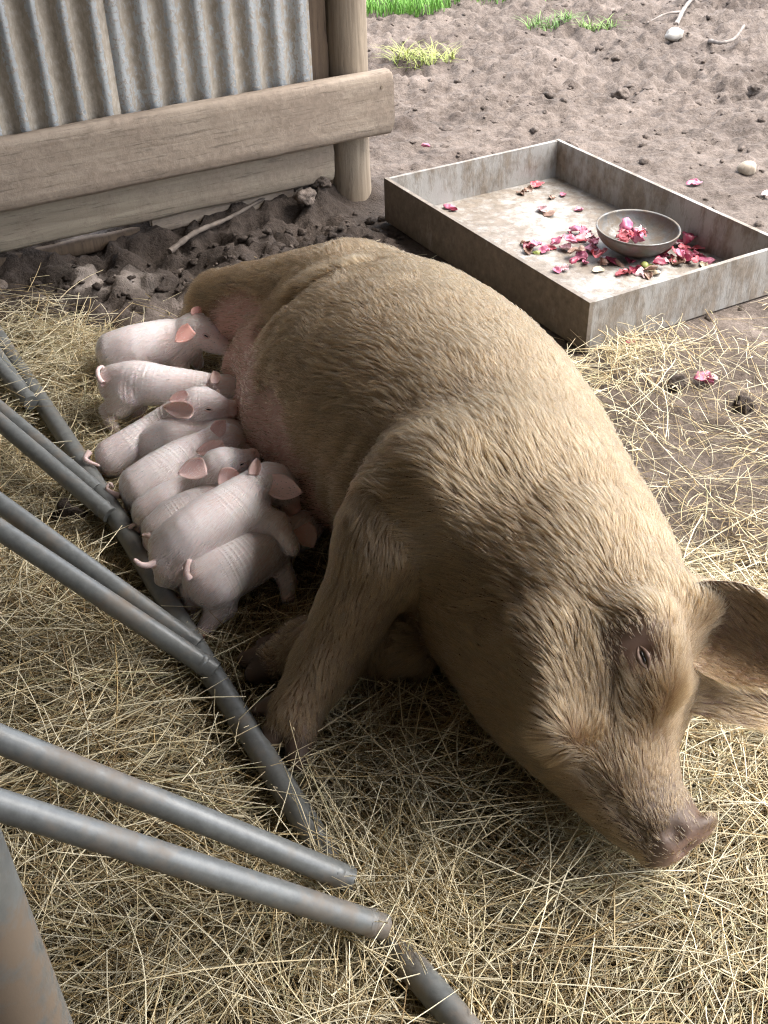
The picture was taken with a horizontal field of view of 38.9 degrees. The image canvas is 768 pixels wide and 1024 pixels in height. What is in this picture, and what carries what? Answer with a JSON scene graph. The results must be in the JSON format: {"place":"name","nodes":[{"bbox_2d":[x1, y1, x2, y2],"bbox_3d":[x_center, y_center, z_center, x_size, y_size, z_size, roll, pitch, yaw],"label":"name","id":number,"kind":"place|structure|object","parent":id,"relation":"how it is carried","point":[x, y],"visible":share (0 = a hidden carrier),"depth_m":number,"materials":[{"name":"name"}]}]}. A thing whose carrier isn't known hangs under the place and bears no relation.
{"place":"outdoors","nodes":[
{"label":"outdoors","id":0,"kind":"place"},
{"bbox_2d":[0,0,767,1023],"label":"ground","id":1,"kind":"structure","parent":0,"point":[492,52],"depth_m":3.34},
{"bbox_2d":[0,828,73,1023],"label":"pipe post","id":2,"kind":"object","parent":1,"relation":"on","point":[30,991],"visible":1,"depth_m":0.65,"materials":[{"name":"grey metal"}]},
{"bbox_2d":[48,498,88,526],"bbox_3d":[-0.577,0.007,1.984,0.068,0.056,0.048,-22,42,-25],"label":"mud clod","id":3,"kind":"object","parent":1,"relation":"on","point":[71,511],"visible":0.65,"depth_m":1.97,"materials":[{"name":"brown soil"}]},
{"bbox_2d":[0,270,174,436],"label":"hay","id":4,"kind":"object","parent":1,"relation":"on","point":[48,360],"visible":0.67,"depth_m":2.39},
{"bbox_2d":[28,390,158,487],"bbox_3d":[-0.583,-0.150,2.168,0.326,0.118,0.338,-2,37,0],"label":"hay","id":5,"kind":"object","parent":1,"relation":"on","point":[94,437],"visible":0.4,"depth_m":2.18},
{"bbox_2d":[137,417,242,458],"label":"piglet","id":6,"kind":"object","parent":1,"relation":"on","point":[157,435],"visible":0.37,"depth_m":2.03},
{"bbox_2d":[73,576,306,708],"bbox_3d":[-0.300,0.182,1.722,0.305,0.098,0.308,15,40,20],"label":"hay","id":7,"kind":"object","parent":1,"relation":"on","point":[211,636],"visible":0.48,"depth_m":1.69},
{"bbox_2d":[128,447,259,534],"bbox_3d":[-0.329,-0.030,1.882,0.227,0.196,0.152,-2,37,0],"label":"piglet","id":8,"kind":"object","parent":1,"relation":"on","point":[218,466],"visible":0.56,"depth_m":1.85,"materials":[{"name":"pink"}]},
{"bbox_2d":[0,0,394,266],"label":"animal shed","id":9,"kind":"structure","parent":1,"relation":"on","point":[172,114],"depth_m":2.79,"materials":[{"name":"wood"}]},
{"bbox_2d":[167,198,264,253],"bbox_3d":[-0.456,-0.787,2.975,0.024,0.042,0.367,24,44,30],"label":"branch","id":10,"kind":"object","parent":1,"relation":"on","point":[181,242],"visible":1,"depth_m":2.94,"materials":[{"name":"wood"}]},
{"bbox_2d":[133,458,302,602],"bbox_3d":[-0.266,0.036,1.774,0.277,0.214,0.160,-7,37,-7],"label":"piglet","id":11,"kind":"object","parent":1,"relation":"on","point":[234,507],"visible":0.84,"depth_m":1.72},
{"bbox_2d":[29,211,410,314],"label":"mud lumps","id":12,"kind":"object","parent":1,"relation":"on","point":[242,256],"visible":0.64,"depth_m":2.86,"materials":[{"name":"brown soil"}]},
{"bbox_2d":[0,326,481,1023],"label":"pipe gate","id":13,"kind":"structure","parent":1,"relation":"on","point":[164,624],"depth_m":1.27,"materials":[{"name":"grey metal"}]},
{"bbox_2d":[178,510,323,638],"bbox_3d":[-0.201,0.087,1.767,0.290,0.142,0.112,-24,43,-27],"label":"piglet","id":14,"kind":"object","parent":1,"relation":"on","point":[218,582],"visible":0.79,"depth_m":1.71},
{"bbox_2d":[81,666,421,861],"bbox_3d":[-0.176,0.336,1.497,0.460,0.122,0.413,-2,37,0],"label":"hay","id":15,"kind":"object","parent":1,"relation":"on","point":[232,732],"visible":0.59,"depth_m":1.49},
{"bbox_2d":[293,187,316,206],"bbox_3d":[-0.221,-0.886,3.062,0.067,0.048,0.054,-17,40,-20],"label":"mud clod","id":16,"kind":"object","parent":1,"relation":"on","point":[306,196],"visible":1,"depth_m":3.04,"materials":[{"name":"brown soil"}]},
{"bbox_2d":[310,176,331,187],"bbox_3d":[-0.177,-0.942,3.105,0.061,0.035,0.042,10,39,15],"label":"mud clod","id":17,"kind":"object","parent":1,"relation":"on","point":[322,181],"visible":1,"depth_m":3.09,"materials":[{"name":"brown soil"}]},
{"bbox_2d":[0,263,767,1023],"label":"hay","id":18,"kind":"object","parent":1,"relation":"on","point":[38,787],"visible":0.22,"depth_m":1.39},
{"bbox_2d":[82,386,237,477],"bbox_3d":[-0.424,-0.149,2.065,0.283,0.170,0.162,-30,46,-33],"label":"piglet","id":19,"kind":"object","parent":18,"relation":"on","point":[116,453],"visible":0.68,"depth_m":2.04,"materials":[{"name":"pink"}]},
{"bbox_2d":[95,306,230,369],"bbox_3d":[-0.466,-0.351,2.330,0.303,0.173,0.140,-2,37,0],"label":"piglet","id":20,"kind":"object","parent":18,"relation":"on","point":[185,341],"visible":0.69,"depth_m":2.30,"materials":[{"name":"pink"}]},
{"bbox_2d":[95,360,236,433],"bbox_3d":[-0.428,-0.231,2.188,0.318,0.136,0.122,5,38,9],"label":"piglet","id":21,"kind":"object","parent":18,"relation":"on","point":[125,388],"visible":0.75,"depth_m":2.16},
{"bbox_2d":[105,420,250,514],"bbox_3d":[-0.370,-0.080,1.978,0.276,0.163,0.136,-11,38,-12],"label":"piglet","id":22,"kind":"object","parent":18,"relation":"on","point":[150,471],"visible":0.62,"depth_m":1.94},
{"bbox_2d":[141,484,217,550],"bbox_3d":[-0.304,0.013,1.875,0.240,0.136,0.094,-25,43,-28],"label":"piglet","id":23,"kind":"object","parent":18,"relation":"on","point":[159,515],"visible":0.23,"depth_m":1.81},
{"bbox_2d":[178,236,767,870],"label":"sow","id":24,"kind":"object","parent":18,"relation":"on","point":[444,444],"visible":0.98,"depth_m":1.43,"materials":[{"name":"brown"}]},
{"bbox_2d":[0,0,767,321],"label":"mud lumps","id":25,"kind":"object","parent":1,"relation":"on","point":[446,127],"visible":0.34,"depth_m":3.80,"materials":[{"name":"brown soil"}]},
{"bbox_2d":[240,720,528,1022],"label":"hay","id":26,"kind":"object","parent":1,"relation":"on","point":[349,831],"visible":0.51,"depth_m":1.32},
{"bbox_2d":[2,240,767,647],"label":"hay","id":27,"kind":"object","parent":1,"relation":"on","point":[622,430],"visible":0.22,"depth_m":2.14},
{"bbox_2d":[235,771,559,1022],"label":"hay","id":28,"kind":"object","parent":1,"relation":"on","point":[435,910],"visible":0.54,"depth_m":1.28},
{"bbox_2d":[369,37,463,69],"bbox_3d":[0.128,-1.833,4.347,0.418,0.122,0.379,-2,37,0],"label":"grass tuft","id":29,"kind":"object","parent":1,"relation":"on","point":[432,55],"visible":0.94,"depth_m":4.35,"materials":[{"name":"yellow plant"}]},
{"bbox_2d":[514,8,587,30],"bbox_3d":[0.750,-2.180,4.812,0.296,0.100,0.310,-19,40,-22],"label":"grass tuft","id":30,"kind":"object","parent":1,"relation":"on","point":[568,18],"visible":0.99,"depth_m":4.80,"materials":[{"name":"green plant"}]},
{"bbox_2d":[384,139,767,352],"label":"feed tray","id":31,"kind":"object","parent":1,"relation":"on","point":[488,226],"visible":0.93,"depth_m":2.83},
{"bbox_2d":[443,204,455,208],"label":"onion skin","id":32,"kind":"object","parent":31,"relation":"on","point":[447,206],"visible":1,"depth_m":3.10,"materials":[{"name":"pink food"}]},
{"bbox_2d":[523,247,533,254],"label":"onion skin","id":33,"kind":"object","parent":31,"relation":"on","point":[527,251],"visible":1,"depth_m":2.86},
{"bbox_2d":[523,242,534,248],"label":"onion skin","id":34,"kind":"object","parent":31,"relation":"on","point":[529,245],"visible":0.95,"depth_m":2.88,"materials":[{"name":"pink food"}]},
{"bbox_2d":[524,185,533,191],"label":"onion skin","id":35,"kind":"object","parent":31,"relation":"on","point":[529,188],"visible":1,"depth_m":3.21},
{"bbox_2d":[531,239,541,245],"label":"onion skin","id":36,"kind":"object","parent":31,"relation":"on","point":[534,242],"visible":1,"depth_m":2.86,"materials":[{"name":"pink food"}]},
{"bbox_2d":[530,180,544,187],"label":"onion skin","id":37,"kind":"object","parent":31,"relation":"on","point":[536,183],"visible":1,"depth_m":3.23,"materials":[{"name":"pink food"}]},
{"bbox_2d":[537,204,547,211],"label":"onion skin","id":38,"kind":"object","parent":31,"relation":"on","point":[541,207],"visible":1,"depth_m":3.08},
{"bbox_2d":[539,245,549,252],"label":"onion skin","id":39,"kind":"object","parent":31,"relation":"on","point":[544,249],"visible":1,"depth_m":2.85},
{"bbox_2d":[543,210,555,216],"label":"onion skin","id":40,"kind":"object","parent":31,"relation":"on","point":[548,213],"visible":1,"depth_m":3.05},
{"bbox_2d":[543,244,556,249],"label":"onion skin","id":41,"kind":"object","parent":31,"relation":"on","point":[551,247],"visible":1,"depth_m":2.88,"materials":[{"name":"pink food"}]},
{"bbox_2d":[550,233,564,244],"bbox_3d":[0.455,-0.719,2.865,0.043,0.025,0.026,-23,42,-26],"label":"onion skin","id":42,"kind":"object","parent":41,"relation":"on","point":[557,240],"visible":1,"depth_m":2.86,"materials":[{"name":"pink food"}]},
{"bbox_2d":[553,266,561,272],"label":"onion skin","id":43,"kind":"object","parent":31,"relation":"on","point":[557,269],"visible":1,"depth_m":2.76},
{"bbox_2d":[560,263,568,270],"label":"onion skin","id":44,"kind":"object","parent":31,"relation":"on","point":[564,267],"visible":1,"depth_m":2.77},
{"bbox_2d":[559,243,571,249],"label":"onion skin","id":45,"kind":"object","parent":31,"relation":"on","point":[567,246],"visible":0.99,"depth_m":2.86,"materials":[{"name":"pink food"}]},
{"bbox_2d":[564,234,577,243],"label":"onion skin","id":46,"kind":"object","parent":31,"relation":"on","point":[571,238],"visible":1,"depth_m":2.87,"materials":[{"name":"pink food"}]},
{"bbox_2d":[569,256,577,263],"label":"onion skin","id":47,"kind":"object","parent":31,"relation":"on","point":[573,260],"visible":1,"depth_m":2.77,"materials":[{"name":"pink food"}]},
{"bbox_2d":[569,225,581,231],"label":"onion skin","id":48,"kind":"object","parent":31,"relation":"on","point":[575,228],"visible":1,"depth_m":2.92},
{"bbox_2d":[567,245,584,253],"bbox_3d":[0.497,-0.677,2.812,0.049,0.021,0.034,-2,37,0],"label":"onion skin","id":49,"kind":"object","parent":31,"relation":"on","point":[577,249],"visible":1,"depth_m":2.82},
{"bbox_2d":[574,206,583,210],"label":"onion skin","id":50,"kind":"object","parent":31,"relation":"on","point":[578,208],"visible":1,"depth_m":3.08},
{"bbox_2d":[575,231,586,241],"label":"onion skin","id":51,"kind":"object","parent":31,"relation":"on","point":[580,236],"visible":0.91,"depth_m":2.90,"materials":[{"name":"pink food"}]},
{"bbox_2d":[575,250,588,260],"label":"onion skin","id":52,"kind":"object","parent":31,"relation":"on","point":[582,255],"visible":0.83,"depth_m":2.82,"materials":[{"name":"pink food"}]},
{"bbox_2d":[579,225,591,233],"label":"onion skin","id":53,"kind":"object","parent":31,"relation":"on","point":[585,229],"visible":0.8,"depth_m":2.94,"materials":[{"name":"pink food"}]},
{"bbox_2d":[585,233,593,238],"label":"onion skin","id":54,"kind":"object","parent":31,"relation":"on","point":[590,235],"visible":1,"depth_m":2.89,"materials":[{"name":"food"}]},
{"bbox_2d":[584,243,599,252],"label":"onion skin","id":55,"kind":"object","parent":31,"relation":"on","point":[590,247],"visible":0.67,"depth_m":2.86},
{"bbox_2d":[586,236,598,244],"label":"onion skin","id":56,"kind":"object","parent":31,"relation":"on","point":[594,240],"visible":0.98,"depth_m":2.88,"materials":[{"name":"food"}]},
{"bbox_2d":[592,266,604,271],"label":"onion skin","id":57,"kind":"object","parent":31,"relation":"on","point":[597,268],"visible":1,"depth_m":2.76,"materials":[{"name":"white food"}]},
{"bbox_2d":[591,248,607,257],"bbox_3d":[0.550,-0.667,2.796,0.048,0.021,0.034,-26,43,-28],"label":"onion skin","id":58,"kind":"object","parent":31,"relation":"on","point":[598,253],"visible":1,"depth_m":2.80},
{"bbox_2d":[597,257,609,264],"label":"onion skin","id":59,"kind":"object","parent":31,"relation":"on","point":[602,261],"visible":1,"depth_m":2.78,"materials":[{"name":"brown food"}]},
{"bbox_2d":[615,259,623,267],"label":"onion skin","id":60,"kind":"object","parent":31,"relation":"on","point":[619,263],"visible":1,"depth_m":2.78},
{"bbox_2d":[605,256,617,265],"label":"onion skin","id":61,"kind":"object","parent":60,"relation":"on","point":[610,259],"visible":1,"depth_m":2.79,"materials":[{"name":"red food"}]},
{"bbox_2d":[615,269,626,275],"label":"onion skin","id":62,"kind":"object","parent":31,"relation":"on","point":[620,272],"visible":1,"depth_m":2.74,"materials":[{"name":"pink food"}]},
{"bbox_2d":[623,268,633,273],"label":"onion skin","id":63,"kind":"object","parent":31,"relation":"on","point":[628,271],"visible":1,"depth_m":2.73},
{"bbox_2d":[625,257,635,263],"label":"onion skin","id":64,"kind":"object","parent":31,"relation":"on","point":[629,260],"visible":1,"depth_m":2.79,"materials":[{"name":"red food"}]},
{"bbox_2d":[629,265,640,273],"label":"onion skin","id":65,"kind":"object","parent":31,"relation":"on","point":[635,268],"visible":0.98,"depth_m":2.75,"materials":[{"name":"food"}]},
{"bbox_2d":[596,209,680,256],"bbox_3d":[0.656,-0.712,2.821,0.218,0.073,0.211,-2,37,0],"label":"steel bowl","id":66,"kind":"object","parent":31,"relation":"on","point":[663,234],"visible":0.91,"depth_m":2.86,"materials":[{"name":"silver metal"}]},
{"bbox_2d":[618,229,633,242],"bbox_3d":[0.625,-0.707,2.805,0.041,0.041,0.036,-17,40,-20],"label":"onion skin","id":67,"kind":"object","parent":66,"relation":"in","point":[623,233],"visible":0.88,"depth_m":2.81,"materials":[{"name":"pink food"}]},
{"bbox_2d":[628,227,644,243],"bbox_3d":[0.649,-0.713,2.811,0.044,0.032,0.054,-2,37,0],"label":"onion skin","id":68,"kind":"object","parent":66,"relation":"in","point":[637,238],"visible":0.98,"depth_m":2.80,"materials":[{"name":"food"}]},
{"bbox_2d":[634,224,647,233],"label":"onion skin","id":69,"kind":"object","parent":66,"relation":"in","point":[640,227],"visible":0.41,"depth_m":2.85,"materials":[{"name":"white food"}]},
{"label":"onion skin","id":70,"kind":"object","parent":66,"relation":"in","visible":0},
{"bbox_2d":[617,217,632,231],"bbox_3d":[0.637,-0.738,2.837,0.043,0.047,0.058,23,43,28],"label":"onion skin","id":71,"kind":"object","parent":70,"relation":"on","point":[626,223],"visible":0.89,"depth_m":2.83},
{"bbox_2d":[634,267,645,277],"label":"onion skin","id":72,"kind":"object","parent":31,"relation":"on","point":[640,271],"visible":1,"depth_m":2.73,"materials":[{"name":"white food"}]},
{"bbox_2d":[640,261,648,268],"bbox_3d":[0.660,-0.624,2.756,0.022,0.020,0.024,-2,37,0],"label":"onion bulb","id":73,"kind":"object","parent":31,"relation":"on","point":[644,264],"visible":0.83,"depth_m":2.75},
{"bbox_2d":[644,270,652,279],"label":"onion skin","id":74,"kind":"object","parent":31,"relation":"on","point":[648,274],"visible":1,"depth_m":2.72,"materials":[{"name":"beige food"}]},
{"bbox_2d":[649,270,660,274],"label":"onion skin","id":75,"kind":"object","parent":31,"relation":"on","point":[656,272],"visible":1,"depth_m":2.72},
{"bbox_2d":[644,265,657,269],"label":"onion skin","id":76,"kind":"object","parent":75,"relation":"on","point":[652,267],"visible":1,"depth_m":2.72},
{"bbox_2d":[652,256,666,265],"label":"onion skin","id":77,"kind":"object","parent":31,"relation":"on","point":[659,260],"visible":1,"depth_m":2.75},
{"bbox_2d":[658,253,669,256],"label":"onion skin","id":78,"kind":"object","parent":31,"relation":"on","point":[664,255],"visible":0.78,"depth_m":2.80,"materials":[{"name":"red food"}]},
{"bbox_2d":[661,246,675,254],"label":"onion skin","id":79,"kind":"object","parent":78,"relation":"on","point":[672,248],"visible":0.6,"depth_m":2.79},
{"bbox_2d":[668,254,676,261],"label":"onion skin","id":80,"kind":"object","parent":31,"relation":"on","point":[671,256],"visible":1,"depth_m":2.79,"materials":[{"name":"food"}]},
{"bbox_2d":[671,255,685,264],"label":"onion skin","id":81,"kind":"object","parent":31,"relation":"on","point":[678,260],"visible":1,"depth_m":2.78,"materials":[{"name":"beige food"}]},
{"bbox_2d":[676,248,684,258],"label":"onion skin","id":82,"kind":"object","parent":81,"relation":"on","point":[679,251],"visible":1,"depth_m":2.79,"materials":[{"name":"pink food"}]},
{"bbox_2d":[678,242,691,249],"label":"onion skin","id":83,"kind":"object","parent":31,"relation":"on","point":[683,246],"visible":0.81,"depth_m":2.85,"materials":[{"name":"pink food"}]},
{"bbox_2d":[682,231,696,244],"bbox_3d":[0.805,-0.722,2.861,0.038,0.031,0.047,-2,37,0],"label":"onion skin","id":84,"kind":"object","parent":83,"relation":"on","point":[688,238],"visible":1,"depth_m":2.85,"materials":[{"name":"pink food"}]},
{"bbox_2d":[681,252,692,261],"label":"onion skin","id":85,"kind":"object","parent":31,"relation":"on","point":[688,256],"visible":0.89,"depth_m":2.79,"materials":[{"name":"food"}]},
{"bbox_2d":[684,248,698,255],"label":"onion skin","id":86,"kind":"object","parent":31,"relation":"on","point":[694,252],"visible":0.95,"depth_m":2.82,"materials":[{"name":"food"}]},
{"bbox_2d":[690,255,698,262],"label":"onion skin","id":87,"kind":"object","parent":31,"relation":"on","point":[695,259],"visible":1,"depth_m":2.76,"materials":[{"name":"pink food"}]},
{"bbox_2d":[691,244,704,249],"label":"onion skin","id":88,"kind":"object","parent":31,"relation":"on","point":[697,247],"visible":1,"depth_m":2.85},
{"bbox_2d":[699,261,707,266],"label":"onion skin","id":89,"kind":"object","parent":31,"relation":"on","point":[702,263],"visible":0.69,"depth_m":2.77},
{"bbox_2d":[699,257,715,263],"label":"onion skin","id":90,"kind":"object","parent":31,"relation":"on","point":[709,260],"visible":0.99,"depth_m":2.78,"materials":[{"name":"pink food"}]},
{"bbox_2d":[572,14,627,31],"bbox_3d":[0.935,-2.121,4.744,0.289,0.106,0.301,-2,37,0],"label":"grass tuft","id":91,"kind":"object","parent":1,"relation":"on","point":[590,27],"visible":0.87,"depth_m":4.75,"materials":[{"name":"green plant"}]},
{"bbox_2d":[611,87,629,99],"bbox_3d":[0.863,-1.525,3.988,0.072,0.062,0.071,-2,37,0],"label":"mud clod","id":92,"kind":"object","parent":1,"relation":"on","point":[621,93],"visible":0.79,"depth_m":3.96,"materials":[{"name":"brown soil"}]},
{"bbox_2d":[566,334,689,421],"bbox_3d":[0.438,-0.285,2.322,0.456,0.115,0.423,-2,37,0],"label":"hay","id":93,"kind":"object","parent":1,"relation":"on","point":[589,367],"visible":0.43,"depth_m":2.33},
{"bbox_2d":[564,320,715,405],"bbox_3d":[0.575,-0.336,2.382,0.338,0.104,0.392,-16,39,-18],"label":"hay","id":94,"kind":"object","parent":1,"relation":"on","point":[636,344],"visible":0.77,"depth_m":2.40},
{"bbox_2d":[647,0,693,25],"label":"branch","id":95,"kind":"object","parent":1,"relation":"on","point":[681,12],"visible":0.99,"depth_m":4.76,"materials":[{"name":"grey wood"}]},
{"bbox_2d":[664,27,683,40],"bbox_3d":[1.216,-2.000,4.561,0.087,0.059,0.063,-2,37,0],"label":"stone","id":96,"kind":"object","parent":1,"relation":"on","point":[674,34],"visible":1,"depth_m":4.54,"materials":[{"name":"grey stone"}]},
{"bbox_2d":[665,374,686,390],"bbox_3d":[0.623,-0.274,2.321,0.040,0.042,0.057,21,43,27],"label":"mud clod","id":97,"kind":"object","parent":1,"relation":"on","point":[676,378],"visible":0.74,"depth_m":2.31,"materials":[{"name":"brown soil"}]},
{"bbox_2d":[686,178,702,185],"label":"onion skin","id":98,"kind":"object","parent":1,"relation":"on","point":[695,181],"visible":1,"depth_m":3.25,"materials":[{"name":"pink food"}]},
{"bbox_2d":[693,370,714,384],"bbox_3d":[0.685,-0.284,2.320,0.044,0.022,0.039,-13,38,-14],"label":"onion skin","id":99,"kind":"object","parent":1,"relation":"on","point":[709,380],"visible":0.88,"depth_m":2.33,"materials":[{"name":"pink food"}]},
{"bbox_2d":[708,24,744,44],"bbox_3d":[1.424,-1.940,4.439,0.185,0.054,0.097,-17,40,-19],"label":"branch","id":100,"kind":"object","parent":1,"relation":"on","point":[712,41],"visible":1,"depth_m":4.41,"materials":[{"name":"grey wood"}]},
{"bbox_2d":[733,395,755,413],"bbox_3d":[0.741,-0.220,2.243,0.042,0.034,0.050,-15,39,-17],"label":"mud clod","id":101,"kind":"object","parent":1,"relation":"on","point":[746,408],"visible":0.95,"depth_m":2.23,"materials":[{"name":"brown soil"}]},
{"bbox_2d":[736,161,755,175],"bbox_3d":[1.106,-1.047,3.314,0.063,0.044,0.054,-2,37,0],"label":"stone","id":102,"kind":"object","parent":1,"relation":"on","point":[747,168],"visible":1,"depth_m":3.30,"materials":[{"name":"beige stone"}]},
{"bbox_2d":[747,83,767,96],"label":"mud clod","id":103,"kind":"object","parent":1,"relation":"on","point":[754,89],"visible":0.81,"depth_m":3.92,"materials":[{"name":"brown soil"}]},
{"bbox_2d":[761,190,767,195],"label":"onion skin","id":104,"kind":"object","parent":1,"relation":"on","point":[765,192],"visible":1,"depth_m":3.16,"materials":[{"name":"white food"}]},
{"bbox_2d":[366,0,546,16],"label":"grass","id":105,"kind":"structure","parent":0,"point":[397,8],"depth_m":5.00,"materials":[{"name":"green plant"}]}
]}

